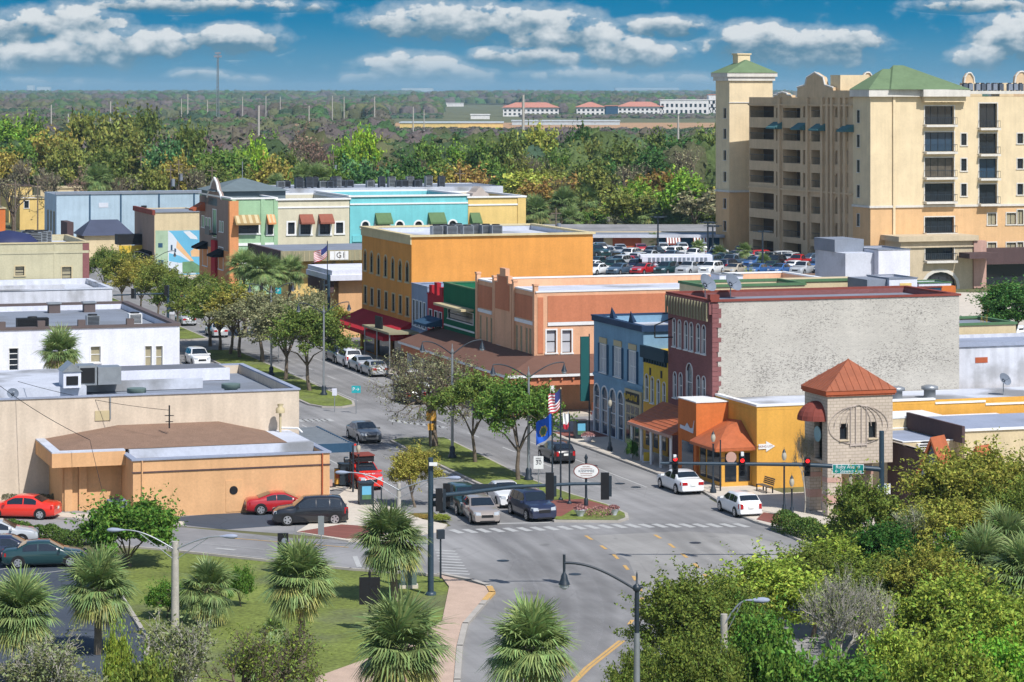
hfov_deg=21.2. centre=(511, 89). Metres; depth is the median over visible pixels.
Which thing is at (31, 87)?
distant building
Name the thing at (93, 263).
tree
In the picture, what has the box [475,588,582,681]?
palm tree
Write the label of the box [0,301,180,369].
flat building
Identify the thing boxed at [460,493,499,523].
car
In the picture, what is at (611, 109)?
distant building
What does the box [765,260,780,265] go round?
parked car
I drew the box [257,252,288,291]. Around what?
palm tree
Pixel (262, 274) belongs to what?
palm tree
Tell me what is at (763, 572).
tree
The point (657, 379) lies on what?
window
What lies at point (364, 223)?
window
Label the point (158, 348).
window
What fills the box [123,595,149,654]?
kerb
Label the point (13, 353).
window
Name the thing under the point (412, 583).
utility cabinet
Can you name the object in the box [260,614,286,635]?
bush
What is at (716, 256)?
parked car
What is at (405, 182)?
air conditioner
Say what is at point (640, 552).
road
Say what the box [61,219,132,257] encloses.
building
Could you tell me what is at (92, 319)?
air conditioner
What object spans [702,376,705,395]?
window
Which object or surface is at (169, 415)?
service mast
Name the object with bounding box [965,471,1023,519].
tree
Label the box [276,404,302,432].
exhaust pipe
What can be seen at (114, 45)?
sky
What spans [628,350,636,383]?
window
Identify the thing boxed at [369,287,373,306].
window
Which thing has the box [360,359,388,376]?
parked car
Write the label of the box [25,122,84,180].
woodland tree
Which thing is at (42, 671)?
tree
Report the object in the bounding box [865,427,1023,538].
tree
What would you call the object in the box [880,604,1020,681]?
tree
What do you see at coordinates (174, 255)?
street lamp
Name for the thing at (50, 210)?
window
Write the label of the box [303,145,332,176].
woodland tree
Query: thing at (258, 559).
kerb
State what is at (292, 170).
woodland tree
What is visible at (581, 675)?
road markings
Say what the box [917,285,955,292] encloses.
rust screen
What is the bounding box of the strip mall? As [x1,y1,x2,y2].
[591,231,724,249]
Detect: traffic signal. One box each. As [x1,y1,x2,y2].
[113,285,168,317]
[320,274,329,309]
[425,457,611,595]
[660,431,883,491]
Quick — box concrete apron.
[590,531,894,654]
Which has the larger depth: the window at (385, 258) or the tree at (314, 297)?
the tree at (314, 297)
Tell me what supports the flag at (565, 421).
attached to the flagpole at (569, 502)
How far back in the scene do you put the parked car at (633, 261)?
363.24 m
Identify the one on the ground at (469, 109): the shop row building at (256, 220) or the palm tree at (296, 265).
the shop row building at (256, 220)
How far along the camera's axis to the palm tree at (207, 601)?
137.33 m
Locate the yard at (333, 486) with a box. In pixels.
[330,481,342,489]
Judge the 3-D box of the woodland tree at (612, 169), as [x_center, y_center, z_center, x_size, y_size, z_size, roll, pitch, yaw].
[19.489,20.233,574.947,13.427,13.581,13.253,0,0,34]
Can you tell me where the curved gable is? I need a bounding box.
[466,186,488,195]
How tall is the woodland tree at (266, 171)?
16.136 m
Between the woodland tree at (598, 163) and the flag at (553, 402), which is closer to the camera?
the flag at (553, 402)
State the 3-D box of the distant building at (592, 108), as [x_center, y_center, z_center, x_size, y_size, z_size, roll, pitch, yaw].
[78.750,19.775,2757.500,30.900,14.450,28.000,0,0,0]
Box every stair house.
[814,237,910,276]
[848,274,917,286]
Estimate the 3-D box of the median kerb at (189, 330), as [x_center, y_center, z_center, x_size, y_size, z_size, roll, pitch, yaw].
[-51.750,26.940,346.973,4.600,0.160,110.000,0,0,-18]
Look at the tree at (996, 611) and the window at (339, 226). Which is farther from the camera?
the window at (339, 226)
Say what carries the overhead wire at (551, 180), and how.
attached to the utility pole at (459, 173)
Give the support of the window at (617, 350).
in the corner building at (619, 340)
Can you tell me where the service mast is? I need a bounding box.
[165,405,173,427]
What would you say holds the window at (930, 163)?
in the condominium
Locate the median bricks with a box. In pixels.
[550,499,607,515]
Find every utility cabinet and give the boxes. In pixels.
[399,565,417,588]
[710,272,727,279]
[732,273,743,278]
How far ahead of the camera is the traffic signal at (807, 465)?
154.87 m
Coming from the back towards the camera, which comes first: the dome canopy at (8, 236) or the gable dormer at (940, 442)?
the dome canopy at (8, 236)
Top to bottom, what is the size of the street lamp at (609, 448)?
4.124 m
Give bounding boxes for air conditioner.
[16,316,48,326]
[26,231,41,241]
[35,230,46,241]
[43,230,51,241]
[85,314,99,324]
[127,312,141,323]
[276,180,284,187]
[282,180,290,187]
[294,177,303,187]
[305,176,312,187]
[312,176,318,187]
[318,180,326,187]
[327,180,332,187]
[330,176,336,187]
[336,176,340,186]
[341,179,345,186]
[346,179,353,186]
[366,180,373,187]
[378,176,384,186]
[387,176,395,186]
[395,179,401,186]
[402,179,408,186]
[405,176,413,186]
[413,179,419,186]
[424,175,432,185]
[430,224,442,234]
[437,175,444,186]
[444,224,457,233]
[454,223,463,233]
[460,224,473,233]
[470,223,481,233]
[479,224,489,233]
[489,224,502,233]
[916,441,928,449]
[968,83,972,90]
[974,83,979,90]
[980,83,985,90]
[986,83,990,90]
[991,83,997,90]
[998,83,1003,90]
[1006,83,1012,90]
[1013,83,1017,90]
[1018,83,1023,90]
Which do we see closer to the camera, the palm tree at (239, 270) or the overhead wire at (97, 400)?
the overhead wire at (97, 400)
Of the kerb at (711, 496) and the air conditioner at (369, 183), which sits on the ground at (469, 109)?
the kerb at (711, 496)
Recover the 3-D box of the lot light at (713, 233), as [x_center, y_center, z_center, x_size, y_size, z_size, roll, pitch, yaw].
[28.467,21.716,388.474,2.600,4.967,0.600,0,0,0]
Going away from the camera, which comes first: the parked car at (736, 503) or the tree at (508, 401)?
the parked car at (736, 503)
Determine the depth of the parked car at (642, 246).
402.86 m
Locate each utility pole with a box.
[10,179,19,230]
[33,181,42,229]
[166,165,174,189]
[174,160,183,189]
[207,166,216,180]
[258,106,259,135]
[308,106,309,121]
[329,152,337,168]
[412,107,413,131]
[455,169,464,182]
[522,95,524,129]
[551,208,560,226]
[677,116,678,138]
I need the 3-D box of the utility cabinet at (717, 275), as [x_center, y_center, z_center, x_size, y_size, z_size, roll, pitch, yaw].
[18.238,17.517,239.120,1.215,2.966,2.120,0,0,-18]
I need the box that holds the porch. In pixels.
[398,327,593,415]
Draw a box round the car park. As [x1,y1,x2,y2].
[543,224,730,274]
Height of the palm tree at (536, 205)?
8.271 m
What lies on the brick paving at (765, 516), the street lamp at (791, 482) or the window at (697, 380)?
the street lamp at (791, 482)
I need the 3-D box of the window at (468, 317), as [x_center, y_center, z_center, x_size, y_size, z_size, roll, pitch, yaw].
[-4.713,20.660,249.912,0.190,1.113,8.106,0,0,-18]
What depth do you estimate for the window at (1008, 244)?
378.69 m
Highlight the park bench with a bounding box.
[756,476,774,492]
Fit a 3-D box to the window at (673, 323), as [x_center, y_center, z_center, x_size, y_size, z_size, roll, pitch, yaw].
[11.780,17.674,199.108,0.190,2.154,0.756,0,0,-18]
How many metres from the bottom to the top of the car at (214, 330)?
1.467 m
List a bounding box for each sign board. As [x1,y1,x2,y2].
[278,533,287,550]
[359,570,379,627]
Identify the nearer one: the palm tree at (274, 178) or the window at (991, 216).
the window at (991, 216)
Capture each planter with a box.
[573,505,587,515]
[581,431,594,441]
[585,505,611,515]
[607,504,619,514]
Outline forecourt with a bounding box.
[956,292,1023,324]
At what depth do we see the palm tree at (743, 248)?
376.54 m
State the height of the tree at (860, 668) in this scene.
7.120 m
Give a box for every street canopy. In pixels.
[299,426,353,488]
[362,315,418,370]
[627,401,677,468]
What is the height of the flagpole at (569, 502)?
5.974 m
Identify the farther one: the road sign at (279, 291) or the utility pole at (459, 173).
the utility pole at (459, 173)
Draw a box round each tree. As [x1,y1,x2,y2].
[0,113,40,144]
[0,138,42,182]
[0,144,36,205]
[0,179,34,230]
[0,563,66,681]
[0,622,114,681]
[3,157,33,184]
[15,107,50,139]
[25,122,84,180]
[30,168,64,191]
[35,321,84,368]
[40,130,92,185]
[53,541,139,654]
[59,173,82,185]
[64,106,110,157]
[67,164,90,190]
[79,140,142,185]
[81,159,116,190]
[89,102,148,152]
[89,244,127,283]
[95,245,148,300]
[98,136,152,190]
[100,599,137,681]
[103,174,140,190]
[103,254,166,306]
[109,622,184,681]
[121,101,168,145]
[124,602,226,681]
[126,256,186,313]
[127,159,169,190]
[137,130,191,175]
[142,272,200,321]
[153,282,238,345]
[154,148,195,189]
[166,114,210,167]
[170,553,242,625]
[178,167,210,189]
[178,277,269,353]
[180,274,255,349]
[183,145,250,185]
[189,268,221,285]
[190,156,236,189]
[191,286,308,361]
[193,618,331,681]
[200,281,269,356]
[204,138,222,147]
[212,142,257,178]
[223,166,257,181]
[224,247,256,333]
[232,291,333,379]
[234,628,298,681]
[237,150,293,184]
[238,131,273,179]
[244,250,283,289]
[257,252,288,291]
[257,530,347,674]
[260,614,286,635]
[262,301,369,390]
[264,173,284,184]
[265,127,283,138]
[269,146,309,170]
[277,252,306,300]
[282,159,304,174]
[283,170,295,184]
[284,121,326,159]
[287,145,305,167]
[290,278,335,313]
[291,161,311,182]
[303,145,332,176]
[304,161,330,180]
[323,160,353,179]
[326,302,349,322]
[327,134,362,170]
[332,151,377,178]
[344,582,463,681]
[346,157,401,183]
[346,496,432,601]
[348,122,386,168]
[355,168,379,183]
[357,157,391,172]
[364,347,481,445]
[371,132,389,142]
[375,168,415,183]
[380,146,435,182]
[383,438,447,507]
[399,154,432,171]
[408,135,452,170]
[412,366,520,461]
[423,163,476,182]
[431,160,458,181]
[433,160,456,173]
[443,138,469,166]
[443,158,494,184]
[452,131,463,140]
[459,134,500,175]
[469,369,579,479]
[473,154,517,189]
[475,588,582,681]
[488,127,527,169]
[491,168,565,211]
[499,185,523,194]
[500,149,536,175]
[514,153,548,174]
[514,176,569,207]
[516,118,562,153]
[526,192,551,223]
[534,140,574,177]
[534,162,567,221]
[544,186,582,214]
[547,177,576,223]
[549,184,579,221]
[550,172,585,219]
[557,204,586,223]
[560,116,597,146]
[565,154,616,220]
[568,134,602,157]
[568,154,626,187]
[570,162,623,205]
[573,184,601,222]
[576,207,613,223]
[587,186,658,223]
[591,134,649,177]
[599,625,668,681]
[601,202,627,223]
[607,161,651,218]
[609,551,767,653]
[613,176,658,208]
[614,143,674,178]
[620,211,644,223]
[622,605,756,681]
[625,173,663,185]
[630,196,657,223]
[639,124,676,150]
[639,167,677,195]
[641,567,783,649]
[643,164,711,217]
[645,133,705,157]
[647,187,666,202]
[653,194,672,223]
[654,183,715,223]
[664,204,695,223]
[666,145,705,177]
[676,170,707,185]
[684,574,778,647]
[688,210,699,223]
[691,238,706,251]
[692,123,715,145]
[696,211,715,223]
[700,535,858,628]
[711,244,726,253]
[722,591,818,681]
[736,242,753,258]
[755,252,769,262]
[756,615,877,681]
[770,532,863,637]
[774,523,890,576]
[791,429,814,512]
[794,635,897,681]
[797,555,885,661]
[814,459,909,543]
[835,540,994,633]
[840,570,904,656]
[845,513,924,563]
[848,599,942,681]
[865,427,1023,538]
[868,523,990,627]
[873,552,1022,653]
[877,483,1022,549]
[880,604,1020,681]
[887,502,937,551]
[902,520,1016,596]
[918,564,1023,664]
[943,617,1023,681]
[947,519,1007,592]
[960,274,1023,330]
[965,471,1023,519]
[978,497,1023,545]
[979,526,1023,600]
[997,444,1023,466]
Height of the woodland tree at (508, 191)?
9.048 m
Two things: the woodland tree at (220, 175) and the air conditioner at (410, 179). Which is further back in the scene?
the woodland tree at (220, 175)
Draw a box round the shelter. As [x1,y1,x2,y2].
[639,254,712,264]
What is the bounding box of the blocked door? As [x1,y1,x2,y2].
[226,480,242,511]
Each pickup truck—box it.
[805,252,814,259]
[1009,319,1023,332]
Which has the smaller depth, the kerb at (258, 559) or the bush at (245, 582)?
the bush at (245, 582)
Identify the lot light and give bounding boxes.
[649,216,666,245]
[699,221,716,251]
[704,225,721,247]
[753,230,771,262]
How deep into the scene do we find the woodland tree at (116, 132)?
637.84 m
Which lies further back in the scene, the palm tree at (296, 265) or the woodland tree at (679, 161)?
the woodland tree at (679, 161)
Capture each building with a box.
[0,206,6,230]
[0,234,89,279]
[0,278,112,303]
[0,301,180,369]
[0,363,300,499]
[1,183,32,222]
[9,195,43,229]
[27,85,34,90]
[34,186,123,196]
[35,421,331,515]
[37,87,50,90]
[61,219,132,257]
[132,206,198,275]
[189,161,288,287]
[198,192,277,293]
[248,243,361,303]
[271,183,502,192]
[276,193,350,244]
[306,263,361,337]
[314,189,469,242]
[334,223,595,364]
[399,121,503,127]
[402,88,433,91]
[411,282,443,371]
[413,282,443,375]
[433,281,474,376]
[446,103,463,106]
[450,191,526,223]
[470,114,489,118]
[475,268,819,409]
[503,102,558,115]
[511,120,619,124]
[576,102,604,114]
[591,307,667,447]
[604,105,618,113]
[614,88,678,90]
[618,102,663,113]
[640,345,667,456]
[654,285,960,456]
[658,99,715,113]
[677,387,1023,487]
[678,276,848,290]
[707,94,715,113]
[841,410,1023,496]
[959,316,1017,334]
[959,333,1023,388]
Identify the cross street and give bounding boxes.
[0,516,374,568]
[180,337,359,350]
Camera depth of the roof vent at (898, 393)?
191.27 m
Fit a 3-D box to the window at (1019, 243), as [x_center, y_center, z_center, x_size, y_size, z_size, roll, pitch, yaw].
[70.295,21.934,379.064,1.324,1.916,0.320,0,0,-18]
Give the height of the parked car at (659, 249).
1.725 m
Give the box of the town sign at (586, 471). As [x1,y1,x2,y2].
[573,454,598,505]
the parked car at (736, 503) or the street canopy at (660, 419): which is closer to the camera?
the parked car at (736, 503)
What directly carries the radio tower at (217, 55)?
on the ground at (469, 109)
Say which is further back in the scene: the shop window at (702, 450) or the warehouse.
the warehouse
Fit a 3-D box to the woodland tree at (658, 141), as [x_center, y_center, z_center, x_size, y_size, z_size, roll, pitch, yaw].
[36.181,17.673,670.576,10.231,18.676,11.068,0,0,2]
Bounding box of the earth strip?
[395,123,714,128]
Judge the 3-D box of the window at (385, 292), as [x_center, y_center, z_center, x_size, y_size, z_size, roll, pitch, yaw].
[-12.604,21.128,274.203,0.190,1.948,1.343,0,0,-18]
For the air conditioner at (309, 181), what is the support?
on the roof at (461, 187)
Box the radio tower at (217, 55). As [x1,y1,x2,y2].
[214,52,221,116]
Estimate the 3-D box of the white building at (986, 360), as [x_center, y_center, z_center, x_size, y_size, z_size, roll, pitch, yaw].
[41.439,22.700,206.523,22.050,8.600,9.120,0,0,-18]
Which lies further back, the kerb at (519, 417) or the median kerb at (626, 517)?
the kerb at (519, 417)
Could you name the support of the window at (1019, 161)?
in the condominium
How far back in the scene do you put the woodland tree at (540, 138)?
647.97 m
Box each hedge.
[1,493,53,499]
[7,518,94,546]
[770,508,850,541]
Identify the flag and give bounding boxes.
[314,246,326,262]
[536,414,550,444]
[548,389,559,413]
[563,411,568,429]
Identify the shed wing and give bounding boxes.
[887,441,924,512]
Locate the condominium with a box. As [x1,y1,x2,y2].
[711,53,1023,288]
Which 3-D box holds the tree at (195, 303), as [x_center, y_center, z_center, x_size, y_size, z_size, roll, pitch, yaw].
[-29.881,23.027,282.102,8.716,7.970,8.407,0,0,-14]
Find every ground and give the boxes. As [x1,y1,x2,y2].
[5,91,1022,577]
[24,487,345,535]
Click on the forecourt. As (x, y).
(967, 308)
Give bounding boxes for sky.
[0,0,1023,90]
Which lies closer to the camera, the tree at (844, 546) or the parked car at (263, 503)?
the tree at (844, 546)
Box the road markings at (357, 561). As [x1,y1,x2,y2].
[200,522,749,574]
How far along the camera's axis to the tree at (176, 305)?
287.37 m
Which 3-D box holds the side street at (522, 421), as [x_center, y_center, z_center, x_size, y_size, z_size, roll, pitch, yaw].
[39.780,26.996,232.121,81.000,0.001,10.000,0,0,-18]
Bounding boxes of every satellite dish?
[7,388,18,397]
[700,274,715,297]
[726,273,741,297]
[1000,373,1010,394]
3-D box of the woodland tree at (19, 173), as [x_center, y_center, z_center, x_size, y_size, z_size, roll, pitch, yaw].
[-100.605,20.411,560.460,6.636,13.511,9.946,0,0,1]
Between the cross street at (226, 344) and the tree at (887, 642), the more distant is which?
the cross street at (226, 344)
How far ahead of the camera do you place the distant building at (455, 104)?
4334.21 m
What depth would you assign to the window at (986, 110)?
377.86 m
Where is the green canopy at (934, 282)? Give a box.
[917,279,951,285]
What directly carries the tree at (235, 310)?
on the median grass at (313, 396)
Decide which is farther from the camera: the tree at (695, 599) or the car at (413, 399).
the car at (413, 399)
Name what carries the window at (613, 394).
in the corner building at (619, 340)
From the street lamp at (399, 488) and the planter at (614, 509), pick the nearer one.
the street lamp at (399, 488)
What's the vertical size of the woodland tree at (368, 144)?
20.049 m
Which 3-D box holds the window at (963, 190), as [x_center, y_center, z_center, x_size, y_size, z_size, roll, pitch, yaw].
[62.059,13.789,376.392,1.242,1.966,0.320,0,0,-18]
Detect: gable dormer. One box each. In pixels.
[912,435,950,539]
[971,444,991,454]
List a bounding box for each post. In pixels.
[344,445,362,491]
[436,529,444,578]
[580,334,589,431]
[720,440,735,490]
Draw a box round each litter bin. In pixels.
[337,462,351,484]
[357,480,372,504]
[573,419,587,438]
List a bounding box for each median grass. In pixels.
[112,298,205,338]
[206,350,351,405]
[393,437,624,519]
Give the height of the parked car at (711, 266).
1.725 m
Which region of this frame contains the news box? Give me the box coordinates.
[334,468,343,485]
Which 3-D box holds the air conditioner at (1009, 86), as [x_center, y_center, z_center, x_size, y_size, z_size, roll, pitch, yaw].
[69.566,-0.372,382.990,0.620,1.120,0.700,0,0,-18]
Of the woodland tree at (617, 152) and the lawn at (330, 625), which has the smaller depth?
the lawn at (330, 625)
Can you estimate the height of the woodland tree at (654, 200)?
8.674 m
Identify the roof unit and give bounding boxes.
[58,360,120,387]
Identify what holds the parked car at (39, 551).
on the parking lot
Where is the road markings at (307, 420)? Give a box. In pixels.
[117,290,645,490]
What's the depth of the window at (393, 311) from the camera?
271.57 m
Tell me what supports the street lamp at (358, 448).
on the pavement at (349, 497)
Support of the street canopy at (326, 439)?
on the pavement at (349, 497)
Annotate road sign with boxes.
[276,288,280,362]
[318,516,323,552]
[332,388,336,411]
[352,386,360,413]
[426,411,435,446]
[534,456,542,488]
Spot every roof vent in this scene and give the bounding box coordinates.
[46,302,61,312]
[81,301,96,311]
[127,387,145,393]
[221,383,239,389]
[893,386,904,398]
[921,384,937,397]
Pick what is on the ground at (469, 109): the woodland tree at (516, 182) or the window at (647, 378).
the woodland tree at (516, 182)
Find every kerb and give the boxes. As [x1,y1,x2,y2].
[42,534,439,576]
[112,297,207,339]
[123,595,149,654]
[211,350,354,407]
[317,347,590,418]
[390,437,628,522]
[437,572,490,681]
[482,586,494,599]
[551,433,660,474]
[702,490,810,544]
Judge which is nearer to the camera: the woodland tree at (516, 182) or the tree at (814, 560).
the tree at (814, 560)
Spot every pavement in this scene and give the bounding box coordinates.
[50,512,183,525]
[296,486,446,541]
[315,575,488,681]
[321,346,591,414]
[551,431,751,488]
[704,486,941,543]
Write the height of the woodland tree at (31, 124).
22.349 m
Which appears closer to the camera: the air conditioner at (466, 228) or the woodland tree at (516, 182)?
the air conditioner at (466, 228)
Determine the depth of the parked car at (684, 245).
401.68 m
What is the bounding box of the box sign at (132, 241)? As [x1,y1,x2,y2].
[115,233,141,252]
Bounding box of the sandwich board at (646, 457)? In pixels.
[642,452,649,461]
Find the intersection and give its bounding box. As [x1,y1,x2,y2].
[403,480,946,681]
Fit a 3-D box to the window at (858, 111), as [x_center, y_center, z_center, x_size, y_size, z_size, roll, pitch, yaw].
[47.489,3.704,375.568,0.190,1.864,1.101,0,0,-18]
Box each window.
[8,347,18,369]
[14,265,25,276]
[23,200,29,208]
[47,209,48,230]
[50,210,51,230]
[53,211,54,233]
[61,266,72,278]
[90,346,101,363]
[144,345,152,364]
[155,345,162,364]
[202,249,207,266]
[212,209,216,237]
[239,225,260,234]
[266,221,273,235]
[286,221,296,235]
[298,224,312,235]
[318,221,331,235]
[334,221,344,234]
[360,220,369,228]
[363,249,366,271]
[363,285,366,304]
[369,251,373,273]
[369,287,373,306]
[374,221,390,225]
[376,253,379,276]
[376,288,380,308]
[383,254,387,278]
[383,290,387,310]
[390,256,394,280]
[391,292,395,312]
[395,220,404,224]
[397,259,401,282]
[398,294,402,314]
[404,260,409,283]
[405,296,409,317]
[412,299,414,325]
[414,220,423,224]
[418,301,421,328]
[422,302,425,329]
[447,309,473,325]
[448,219,457,223]
[486,317,487,340]
[516,325,517,349]
[520,326,521,350]
[526,328,527,352]
[529,328,530,353]
[545,329,558,353]
[560,329,573,353]
[593,383,599,432]
[599,343,606,374]
[601,385,607,435]
[609,388,615,438]
[613,346,620,378]
[617,390,623,440]
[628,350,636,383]
[643,374,648,401]
[649,376,653,404]
[656,379,659,404]
[662,382,665,401]
[671,318,675,347]
[672,371,676,398]
[676,319,681,349]
[677,372,682,398]
[682,440,692,469]
[683,321,687,350]
[686,363,692,395]
[688,322,693,352]
[695,323,700,353]
[696,375,699,395]
[700,325,705,355]
[700,447,705,476]
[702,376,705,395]
[707,449,711,478]
[714,452,719,481]
[725,453,735,481]
[739,453,749,480]
[856,134,859,147]
[856,159,859,172]
[856,184,859,197]
[856,213,859,226]
[857,110,859,122]
[923,269,959,288]
[924,105,954,124]
[924,131,954,151]
[924,157,954,176]
[924,182,954,201]
[924,216,954,232]
[924,247,954,259]
[960,132,967,145]
[960,158,967,171]
[960,183,967,196]
[978,102,997,127]
[978,132,997,153]
[978,157,997,177]
[978,183,997,203]
[986,212,997,225]
[987,241,996,247]
[1005,212,1016,224]
[1006,241,1016,246]
[1016,132,1023,144]
[1016,158,1023,169]
[1016,183,1023,195]
[1016,209,1023,224]
[1016,241,1023,246]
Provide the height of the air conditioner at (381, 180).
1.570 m
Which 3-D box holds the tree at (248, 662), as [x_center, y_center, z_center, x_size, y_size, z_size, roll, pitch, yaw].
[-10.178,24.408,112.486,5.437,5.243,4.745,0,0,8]
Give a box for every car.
[0,493,61,519]
[0,518,38,539]
[0,533,26,558]
[1,538,87,568]
[107,497,126,507]
[175,315,195,325]
[185,346,210,363]
[205,324,227,336]
[244,490,300,514]
[272,494,348,525]
[325,346,339,362]
[335,347,361,366]
[346,420,381,442]
[347,355,371,371]
[351,444,382,488]
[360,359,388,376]
[393,385,425,403]
[446,482,471,514]
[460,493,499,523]
[486,480,516,506]
[507,488,556,520]
[538,440,575,462]
[593,244,610,256]
[593,256,606,262]
[593,263,608,274]
[595,242,607,247]
[605,252,624,258]
[605,258,627,265]
[606,246,622,253]
[606,263,632,274]
[612,254,631,261]
[614,244,626,248]
[621,248,635,254]
[628,258,652,265]
[629,247,642,251]
[629,252,646,255]
[630,262,655,273]
[632,244,646,250]
[643,250,659,253]
[645,246,664,253]
[653,261,678,273]
[654,242,668,249]
[657,468,703,493]
[662,250,678,253]
[665,246,686,251]
[673,242,688,249]
[675,261,700,272]
[686,248,706,253]
[698,260,723,272]
[711,254,721,259]
[717,252,732,257]
[717,490,761,516]
[718,258,739,265]
[721,254,744,262]
[722,263,746,271]
[741,256,761,265]
[744,263,769,271]
[748,249,768,254]
[764,251,777,255]
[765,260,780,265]
[767,263,791,271]
[769,254,786,262]
[773,250,792,253]
[784,252,799,258]
[784,254,811,262]
[786,260,800,265]
[789,261,814,273]
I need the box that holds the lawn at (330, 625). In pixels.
[117,548,448,681]
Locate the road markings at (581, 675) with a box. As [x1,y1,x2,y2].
[235,535,706,681]
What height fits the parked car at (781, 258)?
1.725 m
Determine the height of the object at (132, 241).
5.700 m
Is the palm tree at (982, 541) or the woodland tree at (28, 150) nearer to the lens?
the palm tree at (982, 541)
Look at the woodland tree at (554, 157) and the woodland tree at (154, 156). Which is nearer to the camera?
the woodland tree at (154, 156)
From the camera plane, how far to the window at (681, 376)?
198.00 m
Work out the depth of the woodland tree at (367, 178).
499.68 m
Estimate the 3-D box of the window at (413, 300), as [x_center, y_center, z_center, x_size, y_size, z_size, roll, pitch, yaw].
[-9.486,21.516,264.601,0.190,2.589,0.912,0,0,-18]
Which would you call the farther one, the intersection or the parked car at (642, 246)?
the parked car at (642, 246)
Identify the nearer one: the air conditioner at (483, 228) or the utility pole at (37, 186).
the air conditioner at (483, 228)
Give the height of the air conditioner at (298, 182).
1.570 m
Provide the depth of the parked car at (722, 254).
377.09 m
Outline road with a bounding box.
[89,268,709,512]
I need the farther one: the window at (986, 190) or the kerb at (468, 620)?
the window at (986, 190)
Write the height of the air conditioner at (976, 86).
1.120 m
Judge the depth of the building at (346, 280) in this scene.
298.28 m
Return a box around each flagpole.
[327,240,327,274]
[551,413,554,497]
[558,387,562,499]
[567,412,571,503]
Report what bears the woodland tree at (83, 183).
on the ground at (469, 109)
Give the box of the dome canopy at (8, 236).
[0,230,37,242]
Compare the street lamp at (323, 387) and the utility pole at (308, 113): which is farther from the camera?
the utility pole at (308, 113)
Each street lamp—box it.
[107,527,237,645]
[133,251,175,290]
[247,283,294,375]
[296,301,350,394]
[335,470,460,538]
[356,440,360,471]
[420,339,484,457]
[490,362,566,479]
[558,554,642,681]
[607,397,612,450]
[710,431,715,492]
[720,597,769,651]
[782,449,786,509]
[789,475,793,512]
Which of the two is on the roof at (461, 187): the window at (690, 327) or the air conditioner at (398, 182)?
the air conditioner at (398, 182)
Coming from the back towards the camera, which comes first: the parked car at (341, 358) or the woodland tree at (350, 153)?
the woodland tree at (350, 153)
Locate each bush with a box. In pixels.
[64,482,187,566]
[139,571,187,617]
[227,558,256,605]
[410,513,433,518]
[433,513,452,520]
[624,437,638,458]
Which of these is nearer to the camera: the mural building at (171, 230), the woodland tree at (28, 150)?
the mural building at (171, 230)
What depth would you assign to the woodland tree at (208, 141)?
637.61 m
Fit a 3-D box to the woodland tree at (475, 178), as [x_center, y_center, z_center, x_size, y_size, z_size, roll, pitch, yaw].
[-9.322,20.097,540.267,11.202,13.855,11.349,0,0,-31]
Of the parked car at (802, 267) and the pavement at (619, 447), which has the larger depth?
the parked car at (802, 267)
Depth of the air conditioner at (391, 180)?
376.05 m
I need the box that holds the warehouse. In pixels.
[44,190,201,236]
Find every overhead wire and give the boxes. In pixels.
[0,386,89,439]
[18,381,164,409]
[461,170,715,181]
[470,174,712,186]
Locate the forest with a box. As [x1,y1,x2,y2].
[0,89,990,191]
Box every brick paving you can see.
[298,524,383,538]
[554,431,606,437]
[756,512,790,522]
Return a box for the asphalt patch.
[179,512,310,528]
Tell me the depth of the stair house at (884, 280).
214.59 m
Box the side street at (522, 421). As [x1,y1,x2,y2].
[516,416,592,431]
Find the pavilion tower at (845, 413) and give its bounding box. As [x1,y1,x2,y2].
[797,358,896,516]
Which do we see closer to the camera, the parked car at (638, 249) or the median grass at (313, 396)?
the median grass at (313, 396)
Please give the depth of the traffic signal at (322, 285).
288.81 m
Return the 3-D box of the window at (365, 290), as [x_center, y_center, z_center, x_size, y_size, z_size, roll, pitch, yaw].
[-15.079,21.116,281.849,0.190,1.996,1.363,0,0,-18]
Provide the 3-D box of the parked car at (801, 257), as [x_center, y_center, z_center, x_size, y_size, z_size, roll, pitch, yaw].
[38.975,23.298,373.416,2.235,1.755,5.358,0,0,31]
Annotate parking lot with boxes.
[0,559,144,681]
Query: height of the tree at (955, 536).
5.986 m
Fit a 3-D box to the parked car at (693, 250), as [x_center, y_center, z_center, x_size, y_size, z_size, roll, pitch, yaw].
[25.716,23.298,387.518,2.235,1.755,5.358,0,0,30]
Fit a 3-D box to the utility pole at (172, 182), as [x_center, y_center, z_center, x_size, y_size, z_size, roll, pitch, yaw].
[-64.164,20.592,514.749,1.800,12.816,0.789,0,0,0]
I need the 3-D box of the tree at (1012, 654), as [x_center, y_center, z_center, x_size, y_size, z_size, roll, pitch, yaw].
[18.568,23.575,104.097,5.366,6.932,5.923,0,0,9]
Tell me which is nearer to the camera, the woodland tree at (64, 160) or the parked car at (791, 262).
the parked car at (791, 262)
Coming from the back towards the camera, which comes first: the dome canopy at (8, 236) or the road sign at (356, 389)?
the dome canopy at (8, 236)
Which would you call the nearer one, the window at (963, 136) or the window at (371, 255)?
the window at (371, 255)

